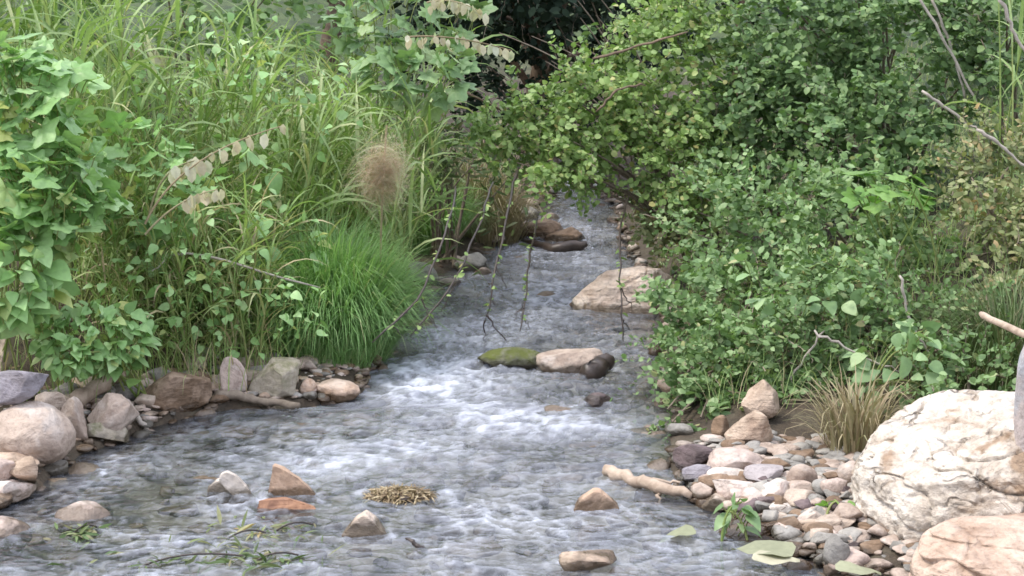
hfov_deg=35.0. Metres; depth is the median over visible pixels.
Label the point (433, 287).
stone
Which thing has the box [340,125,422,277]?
reddish plume
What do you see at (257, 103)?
tall reed clump
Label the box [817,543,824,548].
stone
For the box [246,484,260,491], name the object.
stone
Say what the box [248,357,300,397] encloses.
boulder
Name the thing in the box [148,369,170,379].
stone
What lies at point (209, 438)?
stone
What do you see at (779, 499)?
stone
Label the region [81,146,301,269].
grass tussock
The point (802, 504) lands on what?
stone
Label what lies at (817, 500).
stone
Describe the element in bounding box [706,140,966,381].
bush
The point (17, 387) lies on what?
stone
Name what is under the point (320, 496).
stone
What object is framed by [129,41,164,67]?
seed stalk
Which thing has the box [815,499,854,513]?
leafy sprig
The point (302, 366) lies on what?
stone
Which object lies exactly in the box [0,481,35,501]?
stone
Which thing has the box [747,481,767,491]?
stone
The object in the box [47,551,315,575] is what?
floating weed
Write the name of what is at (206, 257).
leaved weed
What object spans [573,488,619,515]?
stone
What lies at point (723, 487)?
stone
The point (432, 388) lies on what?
stream water
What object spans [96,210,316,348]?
grass tussock
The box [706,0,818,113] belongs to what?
shade tree
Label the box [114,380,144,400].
stone
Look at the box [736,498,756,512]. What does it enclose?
stone
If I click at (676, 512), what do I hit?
stone
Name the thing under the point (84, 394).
driftwood branch
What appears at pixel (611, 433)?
stone
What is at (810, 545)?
stone
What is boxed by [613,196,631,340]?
hanging twig
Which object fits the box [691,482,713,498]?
stone
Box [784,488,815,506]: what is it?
stone
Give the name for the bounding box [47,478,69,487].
stone
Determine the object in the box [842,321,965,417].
heart leaved vine
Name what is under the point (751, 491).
stone
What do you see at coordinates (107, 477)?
stone
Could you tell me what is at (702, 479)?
stone
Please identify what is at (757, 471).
stone
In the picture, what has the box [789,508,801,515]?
stone
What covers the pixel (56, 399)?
stone
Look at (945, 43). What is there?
bare stem
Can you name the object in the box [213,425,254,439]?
stone
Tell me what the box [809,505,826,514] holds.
stone
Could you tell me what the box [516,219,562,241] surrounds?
stone
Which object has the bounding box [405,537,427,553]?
twig
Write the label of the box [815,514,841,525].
stone
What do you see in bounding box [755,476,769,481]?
stone
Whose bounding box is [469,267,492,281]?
stone
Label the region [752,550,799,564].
fallen leaf
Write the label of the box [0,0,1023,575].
ground
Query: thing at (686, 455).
stone
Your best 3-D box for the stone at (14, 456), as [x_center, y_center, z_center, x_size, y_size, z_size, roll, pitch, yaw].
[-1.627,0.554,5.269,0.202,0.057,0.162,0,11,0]
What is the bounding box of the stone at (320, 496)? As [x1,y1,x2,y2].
[317,494,329,498]
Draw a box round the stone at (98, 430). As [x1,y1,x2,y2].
[86,422,128,443]
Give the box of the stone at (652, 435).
[640,431,661,438]
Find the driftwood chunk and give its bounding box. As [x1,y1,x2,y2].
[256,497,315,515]
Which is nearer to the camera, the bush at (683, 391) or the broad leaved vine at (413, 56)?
the bush at (683, 391)
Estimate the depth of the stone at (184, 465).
5.47 m
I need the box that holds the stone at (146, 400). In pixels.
[134,394,155,406]
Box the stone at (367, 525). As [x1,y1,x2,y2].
[341,510,391,543]
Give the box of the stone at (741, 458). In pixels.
[706,447,762,469]
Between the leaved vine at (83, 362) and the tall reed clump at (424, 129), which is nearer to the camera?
the leaved vine at (83, 362)
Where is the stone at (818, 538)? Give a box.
[810,531,832,548]
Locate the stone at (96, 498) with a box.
[85,495,104,499]
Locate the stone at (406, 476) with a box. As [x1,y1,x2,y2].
[398,475,411,478]
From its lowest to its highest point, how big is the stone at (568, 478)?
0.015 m
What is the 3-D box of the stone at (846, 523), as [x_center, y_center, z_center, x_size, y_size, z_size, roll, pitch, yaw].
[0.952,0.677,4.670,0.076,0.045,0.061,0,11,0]
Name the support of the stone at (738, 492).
on the ground at (622, 546)
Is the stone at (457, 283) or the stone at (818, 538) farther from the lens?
the stone at (457, 283)
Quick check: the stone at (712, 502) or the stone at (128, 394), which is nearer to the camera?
the stone at (712, 502)
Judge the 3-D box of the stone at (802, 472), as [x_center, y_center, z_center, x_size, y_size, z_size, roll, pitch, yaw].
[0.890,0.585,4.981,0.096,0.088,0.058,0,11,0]
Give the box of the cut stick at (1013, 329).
[979,311,1023,337]
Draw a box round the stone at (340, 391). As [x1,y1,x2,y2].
[316,379,359,402]
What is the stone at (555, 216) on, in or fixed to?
on the ground at (622, 546)
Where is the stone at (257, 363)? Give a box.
[251,357,265,365]
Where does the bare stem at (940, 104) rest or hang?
on the bush at (959, 208)
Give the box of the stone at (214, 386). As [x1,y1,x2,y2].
[212,383,220,388]
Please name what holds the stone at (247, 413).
on the ground at (622, 546)
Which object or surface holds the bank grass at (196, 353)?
on the ground at (622, 546)
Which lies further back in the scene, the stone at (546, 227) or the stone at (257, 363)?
the stone at (546, 227)
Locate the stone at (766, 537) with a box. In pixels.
[758,535,774,539]
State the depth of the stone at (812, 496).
4.84 m
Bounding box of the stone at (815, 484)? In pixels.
[811,478,825,495]
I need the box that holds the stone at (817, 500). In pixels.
[811,497,825,505]
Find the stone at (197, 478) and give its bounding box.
[189,473,217,484]
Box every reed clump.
[0,0,121,172]
[0,0,275,293]
[71,113,335,374]
[71,216,384,366]
[118,0,411,254]
[224,232,420,366]
[238,34,492,319]
[284,0,521,227]
[919,0,1023,255]
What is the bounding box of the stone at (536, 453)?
[529,450,545,455]
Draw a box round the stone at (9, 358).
[0,336,14,371]
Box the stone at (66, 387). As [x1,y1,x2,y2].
[51,382,79,394]
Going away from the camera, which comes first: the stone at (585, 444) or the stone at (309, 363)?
the stone at (585, 444)
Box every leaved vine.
[0,30,133,323]
[0,225,81,402]
[23,300,161,397]
[73,110,211,324]
[182,137,332,285]
[321,0,497,249]
[733,245,868,321]
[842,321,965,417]
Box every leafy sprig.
[713,492,761,573]
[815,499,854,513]
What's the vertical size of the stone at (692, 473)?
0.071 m
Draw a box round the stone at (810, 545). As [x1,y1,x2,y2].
[802,542,816,549]
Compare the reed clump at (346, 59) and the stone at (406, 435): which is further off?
the reed clump at (346, 59)
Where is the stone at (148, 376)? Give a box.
[141,372,151,379]
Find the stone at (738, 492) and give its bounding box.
[730,488,742,497]
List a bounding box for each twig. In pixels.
[372,186,456,342]
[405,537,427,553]
[410,182,493,336]
[483,167,521,346]
[514,218,537,330]
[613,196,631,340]
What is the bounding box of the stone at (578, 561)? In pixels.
[559,549,616,571]
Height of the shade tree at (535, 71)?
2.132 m
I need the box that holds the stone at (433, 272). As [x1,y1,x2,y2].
[405,262,438,285]
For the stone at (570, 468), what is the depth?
5.42 m
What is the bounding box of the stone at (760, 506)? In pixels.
[755,500,770,512]
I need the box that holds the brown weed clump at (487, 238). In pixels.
[418,125,571,254]
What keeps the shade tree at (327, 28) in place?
on the ground at (622, 546)
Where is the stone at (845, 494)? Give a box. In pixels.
[839,491,851,498]
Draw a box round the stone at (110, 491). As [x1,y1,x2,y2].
[93,485,127,494]
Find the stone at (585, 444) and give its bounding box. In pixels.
[569,440,604,448]
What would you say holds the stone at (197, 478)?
on the ground at (622, 546)
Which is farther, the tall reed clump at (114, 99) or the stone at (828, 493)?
the tall reed clump at (114, 99)
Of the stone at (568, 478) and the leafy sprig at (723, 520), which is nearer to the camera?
the leafy sprig at (723, 520)
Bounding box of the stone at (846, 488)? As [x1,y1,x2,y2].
[842,486,850,491]
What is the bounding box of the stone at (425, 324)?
[401,319,437,328]
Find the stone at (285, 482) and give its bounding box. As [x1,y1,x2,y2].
[267,464,318,503]
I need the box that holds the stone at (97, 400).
[91,398,99,408]
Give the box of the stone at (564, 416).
[546,412,572,418]
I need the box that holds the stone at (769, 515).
[761,510,778,521]
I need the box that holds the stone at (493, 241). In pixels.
[492,235,504,248]
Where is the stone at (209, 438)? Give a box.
[183,429,221,441]
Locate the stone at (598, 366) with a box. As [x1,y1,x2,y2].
[578,353,615,384]
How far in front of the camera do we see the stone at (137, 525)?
4.86 m
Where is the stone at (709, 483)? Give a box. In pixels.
[703,480,715,489]
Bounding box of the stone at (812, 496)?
[795,493,821,508]
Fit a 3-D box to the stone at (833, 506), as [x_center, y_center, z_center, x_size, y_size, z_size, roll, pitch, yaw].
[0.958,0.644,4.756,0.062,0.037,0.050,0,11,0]
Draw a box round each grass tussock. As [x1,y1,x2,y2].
[6,158,164,266]
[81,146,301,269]
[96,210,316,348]
[231,193,457,363]
[251,324,394,368]
[365,161,499,254]
[895,247,1023,391]
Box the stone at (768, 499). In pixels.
[757,496,774,502]
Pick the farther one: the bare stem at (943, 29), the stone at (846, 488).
the bare stem at (943, 29)
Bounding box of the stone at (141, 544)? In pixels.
[133,542,154,547]
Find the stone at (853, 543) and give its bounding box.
[848,541,859,546]
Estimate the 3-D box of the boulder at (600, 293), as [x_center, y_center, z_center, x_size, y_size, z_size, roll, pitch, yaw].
[0.563,0.018,8.009,0.562,0.288,0.337,0,11,0]
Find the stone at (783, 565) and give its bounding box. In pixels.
[781,558,805,570]
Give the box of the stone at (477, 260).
[453,252,486,279]
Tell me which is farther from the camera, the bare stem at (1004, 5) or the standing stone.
the bare stem at (1004, 5)
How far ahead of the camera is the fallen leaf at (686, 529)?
4.73 m
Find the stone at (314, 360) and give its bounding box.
[302,355,318,363]
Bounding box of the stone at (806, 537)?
[803,531,810,541]
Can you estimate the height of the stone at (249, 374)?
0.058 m
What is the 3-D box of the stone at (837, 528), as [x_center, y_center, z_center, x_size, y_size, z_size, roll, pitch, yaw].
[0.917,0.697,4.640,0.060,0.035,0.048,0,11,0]
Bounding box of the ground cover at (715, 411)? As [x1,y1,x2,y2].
[629,24,1023,419]
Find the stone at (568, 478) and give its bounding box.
[556,474,582,482]
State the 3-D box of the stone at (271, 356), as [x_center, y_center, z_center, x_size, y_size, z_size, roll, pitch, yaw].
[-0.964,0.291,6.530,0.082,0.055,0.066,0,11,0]
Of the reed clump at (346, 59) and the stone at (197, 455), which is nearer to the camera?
the stone at (197, 455)
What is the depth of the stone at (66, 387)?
5.98 m
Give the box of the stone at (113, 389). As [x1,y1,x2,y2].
[102,386,115,396]
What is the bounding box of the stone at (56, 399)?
[35,391,65,409]
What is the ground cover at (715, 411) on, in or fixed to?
on the ground at (622, 546)
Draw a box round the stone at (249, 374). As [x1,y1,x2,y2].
[245,369,260,381]
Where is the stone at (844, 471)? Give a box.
[837,460,855,482]
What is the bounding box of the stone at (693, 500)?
[689,497,696,502]
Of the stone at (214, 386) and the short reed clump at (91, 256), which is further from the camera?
the short reed clump at (91, 256)
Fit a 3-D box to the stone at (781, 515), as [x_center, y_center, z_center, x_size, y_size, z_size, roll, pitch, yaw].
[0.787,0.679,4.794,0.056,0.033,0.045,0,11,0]
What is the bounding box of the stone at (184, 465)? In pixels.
[177,464,192,466]
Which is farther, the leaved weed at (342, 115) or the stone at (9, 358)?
the leaved weed at (342, 115)
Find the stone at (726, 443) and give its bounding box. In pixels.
[720,439,745,446]
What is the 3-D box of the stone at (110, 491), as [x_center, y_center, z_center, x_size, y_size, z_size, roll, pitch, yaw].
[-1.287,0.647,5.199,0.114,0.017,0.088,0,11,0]
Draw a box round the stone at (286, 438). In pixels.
[268,426,325,445]
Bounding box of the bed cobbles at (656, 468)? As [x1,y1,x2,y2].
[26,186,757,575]
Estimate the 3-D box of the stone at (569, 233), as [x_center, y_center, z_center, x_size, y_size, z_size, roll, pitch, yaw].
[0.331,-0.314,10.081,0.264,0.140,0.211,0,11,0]
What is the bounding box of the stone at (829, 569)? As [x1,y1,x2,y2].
[823,563,840,575]
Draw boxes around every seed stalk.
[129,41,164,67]
[144,124,285,223]
[144,189,224,234]
[148,157,212,212]
[405,35,514,62]
[427,0,488,25]
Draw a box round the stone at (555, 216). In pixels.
[541,213,559,221]
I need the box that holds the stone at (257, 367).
[248,365,265,370]
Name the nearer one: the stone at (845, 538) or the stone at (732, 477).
the stone at (845, 538)
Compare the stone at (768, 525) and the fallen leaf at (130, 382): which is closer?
the stone at (768, 525)
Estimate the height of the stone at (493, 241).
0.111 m
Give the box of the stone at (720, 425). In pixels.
[711,415,728,436]
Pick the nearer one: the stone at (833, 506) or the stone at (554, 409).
the stone at (833, 506)
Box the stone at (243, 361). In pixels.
[238,357,252,364]
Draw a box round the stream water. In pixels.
[0,158,781,575]
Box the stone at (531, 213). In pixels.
[522,207,538,221]
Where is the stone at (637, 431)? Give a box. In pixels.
[627,427,652,434]
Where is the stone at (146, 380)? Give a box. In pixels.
[141,378,152,384]
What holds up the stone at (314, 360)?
on the ground at (622, 546)
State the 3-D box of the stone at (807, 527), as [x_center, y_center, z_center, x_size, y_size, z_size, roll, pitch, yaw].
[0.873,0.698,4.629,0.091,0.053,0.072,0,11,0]
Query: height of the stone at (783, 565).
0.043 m
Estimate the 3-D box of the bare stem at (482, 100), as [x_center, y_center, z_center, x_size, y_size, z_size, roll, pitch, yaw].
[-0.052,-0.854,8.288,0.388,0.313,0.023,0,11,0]
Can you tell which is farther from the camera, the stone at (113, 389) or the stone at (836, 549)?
the stone at (113, 389)
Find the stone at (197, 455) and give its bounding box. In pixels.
[181,450,207,459]
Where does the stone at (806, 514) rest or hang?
on the ground at (622, 546)
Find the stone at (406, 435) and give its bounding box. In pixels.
[398,434,412,438]
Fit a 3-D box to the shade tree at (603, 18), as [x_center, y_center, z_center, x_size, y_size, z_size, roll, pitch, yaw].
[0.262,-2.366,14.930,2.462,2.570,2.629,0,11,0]
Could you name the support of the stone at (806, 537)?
on the ground at (622, 546)
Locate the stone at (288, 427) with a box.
[279,422,312,430]
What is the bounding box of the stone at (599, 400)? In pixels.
[584,392,612,413]
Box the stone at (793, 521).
[777,516,803,531]
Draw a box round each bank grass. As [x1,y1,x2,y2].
[0,20,502,408]
[630,15,1023,420]
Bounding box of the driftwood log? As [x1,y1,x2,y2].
[602,464,692,504]
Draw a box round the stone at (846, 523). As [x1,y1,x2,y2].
[839,517,855,528]
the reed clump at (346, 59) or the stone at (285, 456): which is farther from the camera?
the reed clump at (346, 59)
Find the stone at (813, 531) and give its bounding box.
[810,528,828,537]
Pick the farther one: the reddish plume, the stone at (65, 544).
the reddish plume
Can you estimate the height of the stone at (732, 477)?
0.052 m
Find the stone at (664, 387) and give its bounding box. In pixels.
[657,372,679,392]
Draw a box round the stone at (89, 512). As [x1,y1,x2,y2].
[53,500,113,537]
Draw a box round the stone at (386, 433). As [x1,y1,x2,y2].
[379,431,393,435]
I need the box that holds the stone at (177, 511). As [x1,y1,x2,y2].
[157,506,190,515]
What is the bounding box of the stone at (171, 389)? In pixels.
[145,371,211,411]
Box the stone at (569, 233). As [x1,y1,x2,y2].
[544,227,585,243]
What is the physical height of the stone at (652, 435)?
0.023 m
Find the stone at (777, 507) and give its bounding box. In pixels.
[769,502,792,512]
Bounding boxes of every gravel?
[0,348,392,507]
[629,434,916,575]
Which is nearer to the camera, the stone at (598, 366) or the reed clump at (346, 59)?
the stone at (598, 366)
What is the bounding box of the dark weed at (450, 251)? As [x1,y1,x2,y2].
[401,113,556,274]
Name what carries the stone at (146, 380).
on the ground at (622, 546)
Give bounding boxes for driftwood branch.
[69,370,131,405]
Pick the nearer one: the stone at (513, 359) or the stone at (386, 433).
the stone at (386, 433)
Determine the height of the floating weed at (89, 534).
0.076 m
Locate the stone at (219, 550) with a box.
[205,545,240,556]
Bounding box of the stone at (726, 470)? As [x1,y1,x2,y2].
[706,467,743,475]
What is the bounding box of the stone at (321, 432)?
[311,430,331,433]
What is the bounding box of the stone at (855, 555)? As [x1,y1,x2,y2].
[844,547,869,564]
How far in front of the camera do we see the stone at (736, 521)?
4.83 m
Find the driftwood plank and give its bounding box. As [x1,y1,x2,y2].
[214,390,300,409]
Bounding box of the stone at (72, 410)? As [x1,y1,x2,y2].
[61,396,87,441]
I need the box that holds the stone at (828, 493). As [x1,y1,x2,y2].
[823,489,840,496]
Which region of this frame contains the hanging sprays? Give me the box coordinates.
[499,33,713,169]
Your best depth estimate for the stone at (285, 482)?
5.07 m
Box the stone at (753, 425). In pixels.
[724,410,773,443]
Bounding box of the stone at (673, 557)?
[667,549,687,562]
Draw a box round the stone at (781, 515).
[777,512,786,519]
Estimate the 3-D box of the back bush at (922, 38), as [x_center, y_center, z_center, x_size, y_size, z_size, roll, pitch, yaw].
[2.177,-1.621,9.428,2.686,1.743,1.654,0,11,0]
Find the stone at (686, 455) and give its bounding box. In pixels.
[672,444,712,470]
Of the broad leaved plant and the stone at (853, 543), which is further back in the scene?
the broad leaved plant
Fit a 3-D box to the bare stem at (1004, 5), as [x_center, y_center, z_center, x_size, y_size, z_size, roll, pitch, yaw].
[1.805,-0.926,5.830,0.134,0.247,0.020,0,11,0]
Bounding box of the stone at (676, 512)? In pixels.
[648,504,705,519]
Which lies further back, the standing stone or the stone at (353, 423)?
the stone at (353, 423)
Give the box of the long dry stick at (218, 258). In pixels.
[152,252,319,287]
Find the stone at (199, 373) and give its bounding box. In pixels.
[191,371,210,378]
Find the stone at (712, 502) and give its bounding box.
[701,493,726,512]
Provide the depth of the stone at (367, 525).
4.73 m
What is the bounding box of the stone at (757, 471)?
[743,464,783,480]
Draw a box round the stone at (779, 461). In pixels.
[761,458,791,470]
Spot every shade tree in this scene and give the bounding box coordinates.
[312,0,344,88]
[391,0,688,174]
[425,0,661,161]
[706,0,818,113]
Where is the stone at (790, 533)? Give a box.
[774,527,801,540]
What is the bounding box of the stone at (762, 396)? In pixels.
[741,379,779,418]
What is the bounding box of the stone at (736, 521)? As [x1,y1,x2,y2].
[732,518,746,524]
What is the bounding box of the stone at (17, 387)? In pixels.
[0,370,48,405]
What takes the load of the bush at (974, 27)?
on the ground at (622, 546)
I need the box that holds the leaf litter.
[6,58,271,400]
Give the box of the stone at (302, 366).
[291,357,304,369]
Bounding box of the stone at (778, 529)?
[771,524,791,537]
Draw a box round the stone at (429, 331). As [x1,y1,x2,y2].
[417,328,436,333]
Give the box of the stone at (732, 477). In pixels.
[726,475,747,480]
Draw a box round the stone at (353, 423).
[342,413,387,429]
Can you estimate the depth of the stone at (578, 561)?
4.44 m
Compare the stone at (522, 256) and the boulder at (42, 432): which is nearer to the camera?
the boulder at (42, 432)
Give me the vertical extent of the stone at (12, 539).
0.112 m
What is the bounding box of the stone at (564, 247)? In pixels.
[522,238,587,254]
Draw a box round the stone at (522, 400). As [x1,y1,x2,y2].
[502,396,532,406]
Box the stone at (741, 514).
[734,511,757,518]
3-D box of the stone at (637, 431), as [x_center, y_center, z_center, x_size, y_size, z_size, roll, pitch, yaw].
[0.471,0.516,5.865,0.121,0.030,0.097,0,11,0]
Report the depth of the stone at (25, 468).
5.11 m
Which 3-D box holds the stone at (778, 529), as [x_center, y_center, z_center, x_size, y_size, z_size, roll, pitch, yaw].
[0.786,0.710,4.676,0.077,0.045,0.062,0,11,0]
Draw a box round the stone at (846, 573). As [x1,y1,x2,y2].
[840,562,863,575]
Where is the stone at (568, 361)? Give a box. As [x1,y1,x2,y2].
[536,348,607,382]
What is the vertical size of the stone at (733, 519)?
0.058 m
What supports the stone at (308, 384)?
on the ground at (622, 546)
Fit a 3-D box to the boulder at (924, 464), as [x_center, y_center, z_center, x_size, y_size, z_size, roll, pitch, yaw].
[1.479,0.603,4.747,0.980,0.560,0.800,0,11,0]
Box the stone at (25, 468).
[9,456,37,483]
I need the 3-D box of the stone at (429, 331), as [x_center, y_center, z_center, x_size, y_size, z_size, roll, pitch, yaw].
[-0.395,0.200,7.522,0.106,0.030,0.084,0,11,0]
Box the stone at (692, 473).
[682,464,710,481]
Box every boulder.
[0,401,75,464]
[87,393,139,429]
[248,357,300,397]
[569,266,679,317]
[850,389,1023,540]
[909,513,1023,575]
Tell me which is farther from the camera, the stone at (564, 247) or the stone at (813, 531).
the stone at (564, 247)
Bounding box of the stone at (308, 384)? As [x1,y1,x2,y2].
[300,378,315,393]
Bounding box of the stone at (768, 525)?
[761,520,776,532]
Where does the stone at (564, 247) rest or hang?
on the ground at (622, 546)
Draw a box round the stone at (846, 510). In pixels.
[832,502,863,519]
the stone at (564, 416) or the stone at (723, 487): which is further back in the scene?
the stone at (564, 416)
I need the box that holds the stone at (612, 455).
[605,452,628,458]
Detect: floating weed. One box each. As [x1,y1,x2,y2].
[42,521,111,549]
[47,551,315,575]
[169,505,299,561]
[194,542,368,575]
[261,521,322,550]
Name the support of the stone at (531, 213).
on the ground at (622, 546)
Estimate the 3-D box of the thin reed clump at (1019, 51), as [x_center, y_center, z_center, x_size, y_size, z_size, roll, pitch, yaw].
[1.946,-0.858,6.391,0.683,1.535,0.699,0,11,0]
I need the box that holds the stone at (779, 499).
[766,494,788,503]
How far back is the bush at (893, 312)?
5.90 m
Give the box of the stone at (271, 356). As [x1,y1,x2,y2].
[265,352,280,361]
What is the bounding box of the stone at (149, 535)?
[140,533,166,537]
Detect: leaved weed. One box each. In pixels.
[82,184,328,371]
[115,12,362,238]
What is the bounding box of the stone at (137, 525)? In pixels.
[129,523,147,528]
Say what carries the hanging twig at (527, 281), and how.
hanging from the hanging branch bush at (582, 154)
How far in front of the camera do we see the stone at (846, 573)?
4.39 m
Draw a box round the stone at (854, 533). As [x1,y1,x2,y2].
[838,527,861,543]
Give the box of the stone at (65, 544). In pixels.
[58,541,77,546]
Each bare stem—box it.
[467,92,500,110]
[592,31,687,58]
[596,83,645,111]
[788,331,824,389]
[814,330,907,375]
[899,275,928,351]
[919,0,980,110]
[921,90,976,128]
[931,0,964,98]
[976,128,1023,166]
[998,0,1023,50]
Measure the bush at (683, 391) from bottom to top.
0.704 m
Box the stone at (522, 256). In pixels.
[509,254,528,258]
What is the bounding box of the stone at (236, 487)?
[219,470,257,512]
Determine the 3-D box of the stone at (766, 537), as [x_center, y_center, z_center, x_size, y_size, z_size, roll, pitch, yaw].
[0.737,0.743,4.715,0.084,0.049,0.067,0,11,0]
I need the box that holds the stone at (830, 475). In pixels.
[822,471,837,478]
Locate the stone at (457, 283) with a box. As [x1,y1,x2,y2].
[438,278,461,293]
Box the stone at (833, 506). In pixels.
[828,501,845,510]
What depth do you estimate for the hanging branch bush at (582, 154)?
7.96 m
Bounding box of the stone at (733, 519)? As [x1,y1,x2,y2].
[719,513,735,524]
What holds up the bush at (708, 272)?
on the ground at (622, 546)
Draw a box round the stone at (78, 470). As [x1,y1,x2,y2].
[65,462,100,484]
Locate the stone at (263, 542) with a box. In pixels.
[257,539,271,544]
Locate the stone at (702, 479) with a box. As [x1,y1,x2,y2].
[698,474,727,482]
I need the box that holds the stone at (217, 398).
[208,394,229,402]
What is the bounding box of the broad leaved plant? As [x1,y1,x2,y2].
[840,170,939,291]
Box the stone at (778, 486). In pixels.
[761,478,789,497]
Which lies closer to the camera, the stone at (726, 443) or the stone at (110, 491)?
the stone at (110, 491)
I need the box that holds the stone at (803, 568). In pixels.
[786,561,816,575]
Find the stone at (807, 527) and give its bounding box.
[802,522,833,532]
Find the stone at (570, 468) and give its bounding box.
[559,465,589,471]
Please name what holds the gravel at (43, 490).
on the ground at (622, 546)
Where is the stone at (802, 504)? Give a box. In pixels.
[794,498,813,509]
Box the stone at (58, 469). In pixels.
[42,459,68,477]
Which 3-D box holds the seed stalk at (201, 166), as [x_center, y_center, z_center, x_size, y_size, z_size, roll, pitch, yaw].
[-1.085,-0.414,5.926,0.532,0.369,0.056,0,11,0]
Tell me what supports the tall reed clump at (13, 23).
on the ground at (622, 546)
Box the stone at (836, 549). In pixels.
[823,533,850,564]
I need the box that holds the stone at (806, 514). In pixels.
[797,507,821,519]
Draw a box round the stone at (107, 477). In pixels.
[88,471,121,482]
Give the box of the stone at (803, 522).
[798,519,815,524]
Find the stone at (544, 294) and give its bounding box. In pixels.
[534,291,564,301]
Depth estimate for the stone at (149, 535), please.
4.77 m
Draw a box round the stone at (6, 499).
[0,493,12,508]
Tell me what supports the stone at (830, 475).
on the ground at (622, 546)
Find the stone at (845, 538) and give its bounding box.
[836,534,851,542]
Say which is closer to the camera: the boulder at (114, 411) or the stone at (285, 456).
the stone at (285, 456)
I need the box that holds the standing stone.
[1013,346,1023,451]
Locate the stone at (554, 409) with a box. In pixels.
[544,405,580,414]
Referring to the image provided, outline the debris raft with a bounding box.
[359,480,441,508]
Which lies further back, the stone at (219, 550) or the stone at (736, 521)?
the stone at (736, 521)
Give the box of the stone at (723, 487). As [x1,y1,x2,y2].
[712,479,752,499]
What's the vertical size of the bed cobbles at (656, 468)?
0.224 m
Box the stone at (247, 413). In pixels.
[235,406,263,418]
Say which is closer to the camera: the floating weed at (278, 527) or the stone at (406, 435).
the floating weed at (278, 527)
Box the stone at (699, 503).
[695,499,706,508]
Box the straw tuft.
[777,353,923,454]
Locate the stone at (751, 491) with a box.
[741,486,762,497]
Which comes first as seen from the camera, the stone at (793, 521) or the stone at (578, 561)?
the stone at (578, 561)
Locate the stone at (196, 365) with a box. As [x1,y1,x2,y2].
[187,358,206,369]
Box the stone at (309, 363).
[298,357,316,369]
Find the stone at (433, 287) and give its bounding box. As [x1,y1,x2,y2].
[417,285,443,294]
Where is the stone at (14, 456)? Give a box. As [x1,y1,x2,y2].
[0,452,39,465]
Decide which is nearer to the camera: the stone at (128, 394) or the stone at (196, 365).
the stone at (128, 394)
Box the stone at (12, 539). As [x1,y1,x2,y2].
[0,516,31,555]
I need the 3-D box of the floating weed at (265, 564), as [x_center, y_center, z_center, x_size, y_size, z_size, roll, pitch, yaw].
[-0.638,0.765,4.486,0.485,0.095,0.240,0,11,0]
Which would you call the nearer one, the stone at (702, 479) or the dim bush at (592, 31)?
the stone at (702, 479)
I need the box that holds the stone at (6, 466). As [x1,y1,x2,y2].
[0,458,14,480]
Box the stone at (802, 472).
[786,464,817,482]
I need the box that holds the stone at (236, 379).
[219,356,246,391]
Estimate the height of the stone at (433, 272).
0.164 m
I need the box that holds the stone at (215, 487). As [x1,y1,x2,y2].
[206,478,246,510]
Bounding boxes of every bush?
[0,0,376,134]
[352,0,717,199]
[413,0,635,186]
[429,30,724,255]
[545,0,683,183]
[578,0,783,256]
[610,290,863,447]
[613,170,755,268]
[628,143,817,371]
[666,0,1023,150]
[670,0,1023,245]
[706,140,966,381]
[782,239,1021,396]
[910,96,1023,309]
[936,0,1023,157]
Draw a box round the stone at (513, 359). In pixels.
[477,347,539,372]
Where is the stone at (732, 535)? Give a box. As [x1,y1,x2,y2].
[717,523,770,545]
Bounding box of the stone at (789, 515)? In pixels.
[782,514,797,517]
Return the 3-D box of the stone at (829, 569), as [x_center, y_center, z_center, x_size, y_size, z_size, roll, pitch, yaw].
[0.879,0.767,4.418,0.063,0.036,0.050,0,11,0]
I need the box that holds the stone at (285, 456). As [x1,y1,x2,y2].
[274,453,296,458]
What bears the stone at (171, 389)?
on the ground at (622, 546)
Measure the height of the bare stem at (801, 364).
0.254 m
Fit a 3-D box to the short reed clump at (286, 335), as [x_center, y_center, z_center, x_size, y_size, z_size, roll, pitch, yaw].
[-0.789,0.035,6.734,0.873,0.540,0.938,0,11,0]
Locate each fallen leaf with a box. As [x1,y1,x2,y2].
[126,378,140,387]
[659,524,695,542]
[731,540,795,556]
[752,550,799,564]
[835,560,880,574]
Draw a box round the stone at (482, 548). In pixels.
[439,538,502,558]
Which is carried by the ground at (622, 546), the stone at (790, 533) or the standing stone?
the stone at (790, 533)
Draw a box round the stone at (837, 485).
[820,477,847,492]
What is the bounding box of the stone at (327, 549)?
[315,545,339,550]
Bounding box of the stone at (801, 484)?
[789,480,813,490]
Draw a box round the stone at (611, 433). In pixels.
[597,431,617,435]
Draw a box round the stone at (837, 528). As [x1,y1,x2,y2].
[833,525,842,531]
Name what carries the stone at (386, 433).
on the ground at (622, 546)
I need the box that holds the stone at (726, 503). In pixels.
[723,500,731,510]
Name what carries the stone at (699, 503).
on the ground at (622, 546)
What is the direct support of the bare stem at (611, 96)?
attached to the bush at (697, 21)

